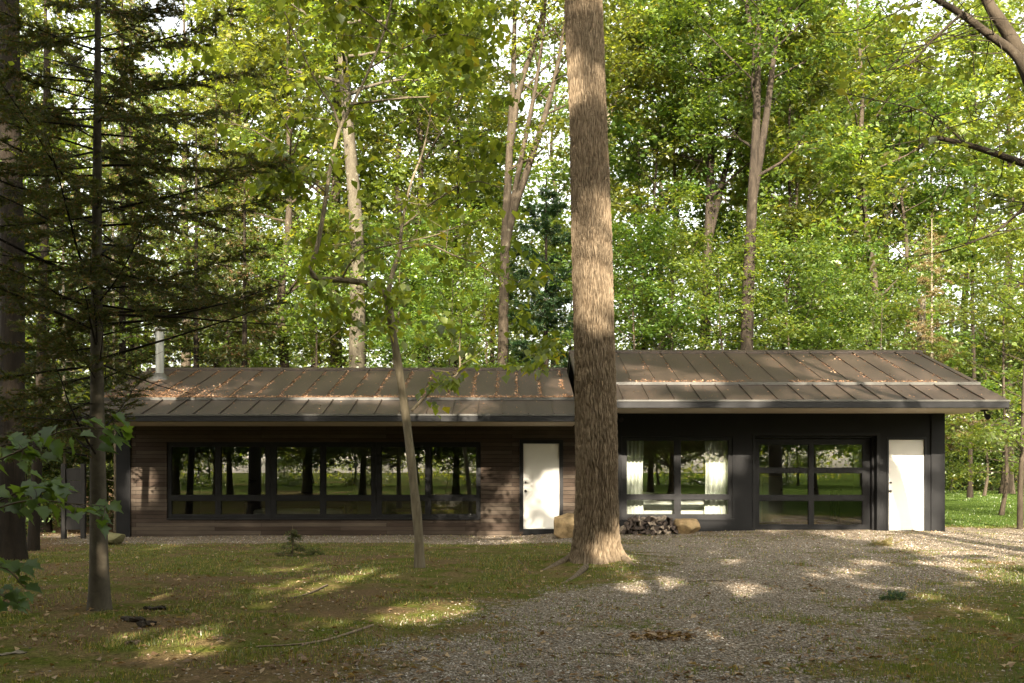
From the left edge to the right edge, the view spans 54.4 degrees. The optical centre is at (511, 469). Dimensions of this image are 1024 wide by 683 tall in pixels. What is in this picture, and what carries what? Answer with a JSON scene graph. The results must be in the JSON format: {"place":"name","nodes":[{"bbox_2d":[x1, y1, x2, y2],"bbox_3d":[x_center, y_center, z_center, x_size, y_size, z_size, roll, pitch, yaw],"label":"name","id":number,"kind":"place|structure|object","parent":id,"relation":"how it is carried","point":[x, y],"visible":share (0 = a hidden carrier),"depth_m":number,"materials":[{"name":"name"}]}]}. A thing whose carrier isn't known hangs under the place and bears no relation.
{"place":"outdoors","nodes":[
{"label":"outdoors","id":0,"kind":"place"},
{"bbox_2d":[0,468,1023,682],"bbox_3d":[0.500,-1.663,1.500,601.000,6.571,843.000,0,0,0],"label":"ground","id":1,"kind":"structure","parent":0,"point":[65,664],"depth_m":10.23,"materials":[{"name":"green plant"}]},
{"bbox_2d":[19,0,89,412],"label":"hemlock tree","id":2,"kind":"object","parent":1,"relation":"on","point":[31,354],"visible":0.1,"depth_m":20.78,"materials":[{"name":"green plant"}]},
{"bbox_2d":[25,373,89,537],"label":"broadleaf tree","id":3,"kind":"object","parent":1,"relation":"on","point":[43,503],"visible":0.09,"depth_m":24.04,"materials":[{"name":"green plant"}]},
{"bbox_2d":[20,0,113,531],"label":"hemlock tree","id":4,"kind":"object","parent":1,"relation":"on","point":[46,526],"visible":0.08,"depth_m":25.47,"materials":[{"name":"green plant"}]},
{"bbox_2d":[0,411,134,614],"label":"maple sapling","id":5,"kind":"object","parent":1,"relation":"on","point":[57,490],"visible":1,"depth_m":4.65,"materials":[{"name":"green plant"}]},
{"bbox_2d":[27,365,113,528],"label":"broadleaf tree","id":6,"kind":"object","parent":1,"relation":"on","point":[107,488],"visible":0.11,"depth_m":27.12,"materials":[{"name":"green plant"}]},
{"bbox_2d":[61,464,85,538],"bbox_3d":[-9.950,0.736,22.600,0.540,1.750,0.100,0,0,0],"label":"timber screen","id":7,"kind":"object","parent":1,"relation":"on","point":[79,497],"visible":0.64,"depth_m":22.58,"materials":[{"name":"grey wood"}]},
{"bbox_2d":[0,0,183,560],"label":"broadleaf tree","id":8,"kind":"object","parent":1,"relation":"on","point":[13,543],"visible":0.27,"depth_m":15.53,"materials":[{"name":"green plant"}]},
{"bbox_2d":[23,13,166,534],"bbox_3d":[-11.174,-4.202,24.733,6.459,11.682,6.805,0,0,0],"label":"broadleaf tree","id":9,"kind":"object","parent":1,"relation":"on","point":[63,287],"visible":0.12,"depth_m":24.35,"materials":[{"name":"green plant"}]},
{"bbox_2d":[21,0,192,480],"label":"broadleaf tree","id":10,"kind":"object","parent":1,"relation":"on","point":[89,65],"visible":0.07,"depth_m":43.61,"materials":[{"name":"green plant"}]},
{"bbox_2d":[27,37,193,371],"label":"broadleaf tree","id":11,"kind":"object","parent":1,"relation":"on","point":[118,127],"visible":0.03,"depth_m":55.83,"materials":[{"name":"green plant"}]},
{"bbox_2d":[55,0,199,504],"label":"hemlock tree","id":12,"kind":"object","parent":1,"relation":"on","point":[122,345],"visible":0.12,"depth_m":27.50,"materials":[{"name":"green plant"}]},
{"bbox_2d":[19,0,236,550],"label":"broadleaf tree","id":13,"kind":"object","parent":1,"relation":"on","point":[33,539],"visible":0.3,"depth_m":18.58,"materials":[{"name":"green plant"}]},
{"bbox_2d":[61,0,203,486],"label":"hemlock tree","id":14,"kind":"object","parent":1,"relation":"on","point":[152,105],"visible":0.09,"depth_m":30.91,"materials":[{"name":"green plant"}]},
{"bbox_2d":[28,102,237,531],"bbox_3d":[-10.829,-4.000,24.790,8.145,11.270,7.718,0,0,0],"label":"broadleaf tree","id":15,"kind":"object","parent":1,"relation":"on","point":[120,341],"visible":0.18,"depth_m":25.42,"materials":[{"name":"green plant"}]},
{"bbox_2d":[0,0,309,610],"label":"spruce tree","id":16,"kind":"object","parent":1,"relation":"on","point":[95,272],"visible":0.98,"depth_m":9.76,"materials":[{"name":"green plant"}]},
{"bbox_2d":[77,0,271,366],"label":"broadleaf tree","id":17,"kind":"object","parent":1,"relation":"on","point":[178,180],"visible":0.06,"depth_m":45.81,"materials":[{"name":"green plant"}]},
{"bbox_2d":[149,124,241,367],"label":"hemlock tree","id":18,"kind":"object","parent":1,"relation":"on","point":[214,356],"visible":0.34,"depth_m":29.85,"materials":[{"name":"green plant"}]},
{"bbox_2d":[93,0,330,367],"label":"broadleaf tree","id":19,"kind":"object","parent":1,"relation":"on","point":[189,51],"visible":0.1,"depth_m":41.13,"materials":[{"name":"green plant"}]},
{"bbox_2d":[161,80,278,367],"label":"hemlock tree","id":20,"kind":"object","parent":1,"relation":"on","point":[224,199],"visible":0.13,"depth_m":35.91,"materials":[{"name":"green plant"}]},
{"bbox_2d":[203,160,279,484],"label":"hemlock tree","id":21,"kind":"object","parent":1,"relation":"on","point":[246,347],"visible":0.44,"depth_m":29.92,"materials":[{"name":"green plant"}]},
{"bbox_2d":[163,233,329,367],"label":"broadleaf tree","id":22,"kind":"object","parent":1,"relation":"on","point":[258,272],"visible":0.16,"depth_m":32.00,"materials":[{"name":"green plant"}]},
{"bbox_2d":[172,0,326,365],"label":"broadleaf tree","id":23,"kind":"object","parent":1,"relation":"on","point":[224,94],"visible":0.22,"depth_m":37.95,"materials":[{"name":"green plant"}]},
{"bbox_2d":[165,195,348,367],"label":"broadleaf tree","id":24,"kind":"object","parent":1,"relation":"on","point":[274,250],"visible":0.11,"depth_m":36.46,"materials":[{"name":"green plant"}]},
{"bbox_2d":[188,100,341,367],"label":"broadleaf tree","id":25,"kind":"object","parent":1,"relation":"on","point":[299,363],"visible":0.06,"depth_m":52.26,"materials":[{"name":"green plant"}]},
{"bbox_2d":[127,0,434,367],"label":"broadleaf tree","id":26,"kind":"object","parent":1,"relation":"on","point":[263,63],"visible":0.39,"depth_m":32.45,"materials":[{"name":"green plant"}]},
{"bbox_2d":[181,190,407,367],"bbox_3d":[-6.510,-3.356,31.011,6.709,9.846,6.434,0,0,-29],"label":"broadleaf tree","id":27,"kind":"object","parent":1,"relation":"on","point":[299,322],"visible":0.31,"depth_m":30.72,"materials":[{"name":"green plant"}]},
{"bbox_2d":[215,0,461,367],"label":"broadleaf tree","id":28,"kind":"object","parent":1,"relation":"on","point":[253,136],"visible":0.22,"depth_m":35.89,"materials":[{"name":"green plant"}]},
{"bbox_2d":[215,0,501,367],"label":"broadleaf tree","id":29,"kind":"object","parent":1,"relation":"on","point":[350,151],"visible":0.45,"depth_m":30.89,"materials":[{"name":"green plant"}]},
{"bbox_2d":[275,0,442,275],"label":"broadleaf tree","id":30,"kind":"object","parent":1,"relation":"on","point":[396,171],"visible":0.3,"depth_m":34.45,"materials":[{"name":"green plant"}]},
{"bbox_2d":[157,0,571,567],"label":"broadleaf tree","id":31,"kind":"object","parent":1,"relation":"on","point":[456,39],"visible":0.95,"depth_m":14.15,"materials":[{"name":"green plant"}]},
{"bbox_2d":[287,200,473,367],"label":"broadleaf tree","id":32,"kind":"object","parent":1,"relation":"on","point":[398,307],"visible":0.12,"depth_m":31.98,"materials":[{"name":"green plant"}]},
{"bbox_2d":[297,0,500,367],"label":"broadleaf tree","id":33,"kind":"object","parent":1,"relation":"on","point":[396,145],"visible":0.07,"depth_m":50.45,"materials":[{"name":"green plant"}]},
{"bbox_2d":[292,0,543,367],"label":"broadleaf tree","id":34,"kind":"object","parent":1,"relation":"on","point":[420,126],"visible":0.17,"depth_m":37.33,"materials":[{"name":"green plant"}]},
{"bbox_2d":[341,191,498,367],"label":"broadleaf tree","id":35,"kind":"object","parent":1,"relation":"on","point":[466,219],"visible":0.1,"depth_m":36.13,"materials":[{"name":"green plant"}]},
{"bbox_2d":[382,238,523,480],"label":"broadleaf tree","id":36,"kind":"object","parent":1,"relation":"on","point":[430,319],"visible":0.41,"depth_m":30.00,"materials":[{"name":"green plant"}]},
{"bbox_2d":[391,0,527,367],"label":"broadleaf tree","id":37,"kind":"object","parent":1,"relation":"on","point":[446,161],"visible":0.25,"depth_m":40.27,"materials":[{"name":"green plant"}]},
{"bbox_2d":[390,84,570,367],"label":"broadleaf tree","id":38,"kind":"object","parent":1,"relation":"on","point":[526,195],"visible":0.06,"depth_m":44.45,"materials":[{"name":"green plant"}]},
{"bbox_2d":[394,0,569,366],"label":"broadleaf tree","id":39,"kind":"object","parent":1,"relation":"on","point":[464,128],"visible":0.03,"depth_m":56.07,"materials":[{"name":"green plant"}]},
{"bbox_2d":[405,203,572,367],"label":"broadleaf tree","id":40,"kind":"object","parent":1,"relation":"on","point":[518,234],"visible":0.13,"depth_m":36.80,"materials":[{"name":"green plant"}]},
{"bbox_2d":[25,262,994,476],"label":"distant woods","id":41,"kind":"object","parent":1,"relation":"on","point":[320,352],"depth_m":96.44,"materials":[{"name":"green plant"}]},
{"bbox_2d":[0,520,1023,682],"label":"fallen leaves","id":42,"kind":"object","parent":1,"relation":"on","point":[669,635],"visible":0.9,"depth_m":8.37,"materials":[{"name":"brown plant"}]},
{"bbox_2d":[444,200,622,366],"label":"broadleaf tree","id":43,"kind":"object","parent":1,"relation":"on","point":[517,262],"visible":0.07,"depth_m":39.05,"materials":[{"name":"green plant"}]},
{"bbox_2d":[494,177,573,367],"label":"pine tree","id":44,"kind":"object","parent":1,"relation":"on","point":[545,304],"visible":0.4,"depth_m":33.69,"materials":[{"name":"green plant"}]},
{"bbox_2d":[72,327,1010,536],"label":"house","id":45,"kind":"structure","parent":1,"relation":"on","point":[874,451],"depth_m":23.03,"materials":[{"name":"metal"}]},
{"bbox_2d":[166,442,270,519],"bbox_3d":[-6.790,0.258,23.062,2.412,1.800,0.135,0,0,0],"label":"window","id":46,"kind":"structure","parent":45,"relation":"in","point":[218,497],"depth_m":23.06,"materials":[{"name":"black metal"}]},
{"bbox_2d":[244,492,356,513],"bbox_3d":[-5.200,0.925,24.610,2.640,0.730,0.860,0,0,0],"label":"sofa","id":47,"kind":"object","parent":45,"relation":"in","point":[309,507],"visible":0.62,"depth_m":24.80,"materials":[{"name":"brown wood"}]},
{"bbox_2d":[271,442,375,519],"bbox_3d":[-4.366,0.258,23.062,2.434,1.800,0.135,0,0,0],"label":"window","id":48,"kind":"structure","parent":45,"relation":"in","point":[322,497],"depth_m":23.06,"materials":[{"name":"black metal"}]},
{"bbox_2d":[311,462,353,493],"bbox_3d":[-5.060,0.225,28.110,1.200,0.900,0.059,0,0,0],"label":"window","id":49,"kind":"structure","parent":45,"relation":"attached to","point":[339,476],"depth_m":28.09,"materials":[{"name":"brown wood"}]},
{"bbox_2d":[386,501,462,513],"bbox_3d":[-2.100,0.995,24.000,1.900,0.670,0.560,0,0,0],"label":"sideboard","id":50,"kind":"object","parent":45,"relation":"in","point":[437,507],"visible":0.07,"depth_m":23.75,"materials":[{"name":"brown wood"}]},
{"bbox_2d":[376,442,480,519],"bbox_3d":[-1.936,0.258,23.062,2.418,1.800,0.135,0,0,0],"label":"window","id":51,"kind":"structure","parent":45,"relation":"in","point":[427,497],"depth_m":23.06,"materials":[{"name":"black metal"}]},
{"bbox_2d":[523,444,558,528],"bbox_3d":[0.678,0.382,23.060,0.829,1.974,0.100,0,0,0],"label":"door","id":52,"kind":"structure","parent":45,"relation":"in","point":[540,461],"depth_m":23.07,"materials":[{"name":"white paint"}]},
{"bbox_2d":[104,352,981,413],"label":"roof litter","id":53,"kind":"object","parent":45,"relation":"on","point":[282,395],"visible":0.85,"depth_m":22.71,"materials":[{"name":"brown plant"}]},
{"bbox_2d":[627,441,643,513],"bbox_3d":[2.858,0.110,23.392,0.485,2.100,0.074,0,0,0],"label":"curtain","id":54,"kind":"object","parent":45,"relation":"hanging from","point":[634,467],"visible":0.61,"depth_m":23.39,"materials":[{"name":"fabric"}]},
{"bbox_2d":[643,492,704,513],"bbox_3d":[3.900,0.990,24.735,2.000,0.840,2.170,0,0,0],"label":"bed","id":55,"kind":"object","parent":45,"relation":"on","point":[667,506],"visible":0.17,"depth_m":23.65,"materials":[{"name":"white fabric"}]},
{"bbox_2d":[620,436,734,520],"bbox_3d":[3.823,0.199,23.060,2.645,1.945,0.140,0,0,0],"label":"window","id":56,"kind":"structure","parent":45,"relation":"in","point":[677,496],"depth_m":23.06,"materials":[{"name":"black metal"}]},
{"bbox_2d":[704,441,727,513],"bbox_3d":[4.837,0.110,23.392,0.645,2.100,0.074,0,0,0],"label":"curtain","id":57,"kind":"object","parent":45,"relation":"hanging from","point":[716,467],"visible":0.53,"depth_m":23.39,"materials":[{"name":"fabric"}]},
{"bbox_2d":[759,476,780,522],"bbox_3d":[6.600,0.785,26.585,1.000,1.250,0.630,0,0,0],"label":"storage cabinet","id":58,"kind":"object","parent":45,"relation":"in","point":[769,511],"visible":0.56,"depth_m":26.27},
{"bbox_2d":[755,439,869,529],"bbox_3d":[7.084,0.357,23.355,2.829,2.153,0.050,0,0,0],"label":"garage door","id":59,"kind":"structure","parent":45,"relation":"in","point":[865,469],"depth_m":23.33,"materials":[{"name":"black metal"}]},
{"bbox_2d":[889,440,923,529],"bbox_3d":[9.130,0.352,23.060,0.822,2.099,0.100,0,0,0],"label":"door","id":60,"kind":"structure","parent":45,"relation":"in","point":[906,457],"depth_m":23.07,"materials":[{"name":"white paint"}]},
{"bbox_2d":[460,0,626,367],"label":"broadleaf tree","id":61,"kind":"object","parent":1,"relation":"on","point":[553,181],"visible":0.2,"depth_m":58.39,"materials":[{"name":"green plant"}]},
{"bbox_2d":[451,0,667,367],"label":"broadleaf tree","id":62,"kind":"object","parent":1,"relation":"on","point":[512,201],"visible":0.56,"depth_m":32.90,"materials":[{"name":"green plant"}]},
{"bbox_2d":[487,211,662,366],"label":"broadleaf tree","id":63,"kind":"object","parent":1,"relation":"on","point":[559,264],"visible":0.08,"depth_m":35.89,"materials":[{"name":"green plant"}]},
{"bbox_2d":[536,0,645,591],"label":"broadleaf tree","id":64,"kind":"object","parent":1,"relation":"on","point":[596,538],"visible":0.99,"depth_m":14.59,"materials":[{"name":"brown plant"}]},
{"bbox_2d":[521,0,741,363],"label":"broadleaf tree","id":65,"kind":"object","parent":1,"relation":"on","point":[734,203],"visible":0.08,"depth_m":42.94,"materials":[{"name":"green plant"}]},
{"bbox_2d":[543,200,732,349],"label":"broadleaf tree","id":66,"kind":"object","parent":1,"relation":"on","point":[654,229],"visible":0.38,"depth_m":30.13,"materials":[{"name":"green plant"}]},
{"bbox_2d":[544,0,736,129],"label":"broadleaf tree","id":67,"kind":"object","parent":1,"relation":"on","point":[626,86],"visible":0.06,"depth_m":37.87,"materials":[{"name":"green plant"}]},
{"bbox_2d":[568,2,721,349],"bbox_3d":[4.828,-7.713,35.460,5.639,18.329,5.263,0,0,2],"label":"broadleaf tree","id":68,"kind":"object","parent":1,"relation":"on","point":[666,160],"visible":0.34,"depth_m":35.05,"materials":[{"name":"green plant"}]},
{"bbox_2d":[552,170,770,355],"bbox_3d":[4.641,-3.758,31.664,7.104,10.425,6.812,0,0,-11],"label":"broadleaf tree","id":69,"kind":"object","parent":1,"relation":"on","point":[686,205],"visible":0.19,"depth_m":31.09,"materials":[{"name":"green plant"}]},
{"bbox_2d":[611,41,741,349],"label":"broadleaf tree","id":70,"kind":"object","parent":1,"relation":"on","point":[615,217],"visible":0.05,"depth_m":57.31,"materials":[{"name":"green plant"}]},
{"bbox_2d":[565,0,791,349],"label":"broadleaf tree","id":71,"kind":"object","parent":1,"relation":"on","point":[627,172],"visible":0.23,"depth_m":35.04,"materials":[{"name":"green plant"}]},
{"bbox_2d":[660,1,817,282],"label":"broadleaf tree","id":72,"kind":"object","parent":1,"relation":"on","point":[717,182],"visible":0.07,"depth_m":40.08,"materials":[{"name":"green plant"}]},
{"bbox_2d":[657,216,830,448],"bbox_3d":[6.701,-3.195,30.807,6.055,9.267,6.314,0,0,18],"label":"broadleaf tree","id":73,"kind":"object","parent":1,"relation":"on","point":[693,340],"visible":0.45,"depth_m":30.03,"materials":[{"name":"green plant"}]},
{"bbox_2d":[608,0,893,348],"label":"broadleaf tree","id":74,"kind":"object","parent":1,"relation":"on","point":[709,23],"visible":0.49,"depth_m":33.37,"materials":[{"name":"green plant"}]},
{"bbox_2d":[685,202,818,349],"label":"broadleaf tree","id":75,"kind":"object","parent":1,"relation":"on","point":[729,223],"visible":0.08,"depth_m":37.33,"materials":[{"name":"green plant"}]},
{"bbox_2d":[624,0,901,349],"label":"broadleaf tree","id":76,"kind":"object","parent":1,"relation":"on","point":[776,9],"visible":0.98,"depth_m":29.91,"materials":[{"name":"green plant"}]},
{"bbox_2d":[714,201,861,349],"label":"broadleaf tree","id":77,"kind":"object","parent":1,"relation":"on","point":[813,246],"visible":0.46,"depth_m":30.96,"materials":[{"name":"green plant"}]},
{"bbox_2d":[710,0,884,349],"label":"broadleaf tree","id":78,"kind":"object","parent":1,"relation":"on","point":[804,219],"visible":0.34,"depth_m":33.18,"materials":[{"name":"green plant"}]},
{"bbox_2d":[710,39,903,349],"bbox_3d":[10.201,-7.036,34.901,6.973,16.798,8.556,0,0,6],"label":"broadleaf tree","id":79,"kind":"object","parent":1,"relation":"on","point":[833,164],"visible":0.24,"depth_m":33.74,"materials":[{"name":"green plant"}]},
{"bbox_2d":[722,190,903,349],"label":"broadleaf tree","id":80,"kind":"object","parent":1,"relation":"on","point":[832,210],"visible":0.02,"depth_m":37.55,"materials":[{"name":"green plant"}]},
{"bbox_2d":[729,227,906,349],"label":"broadleaf tree","id":81,"kind":"object","parent":1,"relation":"on","point":[863,245],"visible":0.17,"depth_m":32.60,"materials":[{"name":"green plant"}]},
{"bbox_2d":[764,23,879,279],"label":"broadleaf tree","id":82,"kind":"object","parent":1,"relation":"on","point":[815,193],"visible":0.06,"depth_m":42.14,"materials":[{"name":"green plant"}]},
{"bbox_2d":[731,0,968,354],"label":"broadleaf tree","id":83,"kind":"object","parent":1,"relation":"on","point":[920,222],"visible":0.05,"depth_m":44.06,"materials":[{"name":"green plant"}]},
{"bbox_2d":[731,0,1010,349],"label":"broadleaf tree","id":84,"kind":"object","parent":1,"relation":"on","point":[863,180],"visible":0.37,"depth_m":35.07,"materials":[{"name":"green plant"}]},
{"bbox_2d":[832,19,953,345],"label":"broadleaf tree","id":85,"kind":"object","parent":1,"relation":"on","point":[912,215],"visible":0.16,"depth_m":42.73,"materials":[{"name":"green plant"}]},
{"bbox_2d":[818,258,974,379],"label":"broadleaf tree","id":86,"kind":"object","parent":1,"relation":"on","point":[862,286],"visible":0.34,"depth_m":31.22,"materials":[{"name":"green plant"}]},
{"bbox_2d":[788,0,1023,279],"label":"broadleaf tree","id":87,"kind":"object","parent":1,"relation":"on","point":[1009,42],"visible":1,"depth_m":13.73,"materials":[{"name":"green plant"}]},
{"bbox_2d":[793,0,1019,339],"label":"broadleaf tree","id":88,"kind":"object","parent":1,"relation":"on","point":[940,171],"visible":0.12,"depth_m":43.30,"materials":[{"name":"green plant"}]},
{"bbox_2d":[827,224,997,458],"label":"broadleaf tree","id":89,"kind":"object","parent":1,"relation":"on","point":[928,315],"visible":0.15,"depth_m":36.73,"materials":[{"name":"green plant"}]},
{"bbox_2d":[805,35,1021,410],"bbox_3d":[15.960,-8.084,40.458,9.507,18.664,7.748,0,0,-13],"label":"broadleaf tree","id":90,"kind":"object","parent":1,"relation":"on","point":[937,192],"visible":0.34,"depth_m":39.45,"materials":[{"name":"green plant"}]},
{"bbox_2d":[892,219,990,453],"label":"dead conifer","id":91,"kind":"object","parent":1,"relation":"on","point":[924,328],"visible":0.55,"depth_m":30.90,"materials":[{"name":"brown plant"}]},
{"bbox_2d":[880,0,1023,488],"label":"broadleaf tree","id":92,"kind":"object","parent":1,"relation":"on","point":[937,20],"visible":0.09,"depth_m":51.85,"materials":[{"name":"green plant"}]},
{"bbox_2d":[905,0,1023,497],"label":"broadleaf tree","id":93,"kind":"object","parent":1,"relation":"on","point":[982,89],"visible":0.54,"depth_m":40.33,"materials":[{"name":"green plant"}]},
{"bbox_2d":[910,210,1023,514],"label":"broadleaf tree","id":94,"kind":"object","parent":1,"relation":"on","point":[1014,240],"visible":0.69,"depth_m":29.94,"materials":[{"name":"green plant"}]},
{"bbox_2d":[926,314,1022,490],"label":"broadleaf tree","id":95,"kind":"object","parent":1,"relation":"on","point":[990,480],"visible":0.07,"depth_m":50.31,"materials":[{"name":"green plant"}]},
{"bbox_2d":[930,312,1019,490],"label":"broadleaf tree","id":96,"kind":"object","parent":1,"relation":"on","point":[978,460],"visible":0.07,"depth_m":49.13,"materials":[{"name":"green plant"}]},
{"bbox_2d":[926,0,1023,493],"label":"broadleaf tree","id":97,"kind":"object","parent":1,"relation":"on","point":[1011,487],"visible":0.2,"depth_m":45.99,"materials":[{"name":"green plant"}]},
{"bbox_2d":[935,288,1023,495],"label":"broadleaf tree","id":98,"kind":"object","parent":1,"relation":"on","point":[985,378],"visible":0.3,"depth_m":43.75,"materials":[{"name":"green plant"}]},
{"bbox_2d":[943,265,1023,528],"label":"broadleaf tree","id":99,"kind":"object","parent":1,"relation":"on","point":[1000,439],"visible":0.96,"depth_m":23.64,"materials":[{"name":"green plant"}]},
{"bbox_2d":[946,322,1022,491],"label":"broadleaf tree","id":100,"kind":"object","parent":1,"relation":"on","point":[1016,477],"visible":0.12,"depth_m":49.40,"materials":[{"name":"green plant"}]},
{"bbox_2d":[969,22,1023,366],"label":"broadleaf tree","id":101,"kind":"object","parent":1,"relation":"on","point":[1020,117],"visible":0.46,"depth_m":40.17,"materials":[{"name":"green plant"}]},
{"bbox_2d":[0,525,1023,682],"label":"grass","id":102,"kind":"structure","parent":0,"point":[419,593],"depth_m":10.15,"materials":[{"name":"green plant"}]},
{"bbox_2d":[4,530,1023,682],"bbox_3d":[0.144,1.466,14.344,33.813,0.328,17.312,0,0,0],"label":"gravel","id":103,"kind":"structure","parent":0,"point":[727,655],"depth_m":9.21,"materials":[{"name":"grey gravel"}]},
{"bbox_2d":[19,0,1023,470],"label":"sky","id":104,"kind":"structure","parent":0,"point":[169,22],"materials":[{"name":"white"}]},
{"bbox_2d":[945,484,1023,682],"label":"lawn grass","id":105,"kind":"structure","parent":0,"point":[975,510],"depth_m":27.54,"materials":[{"name":"green plant"}]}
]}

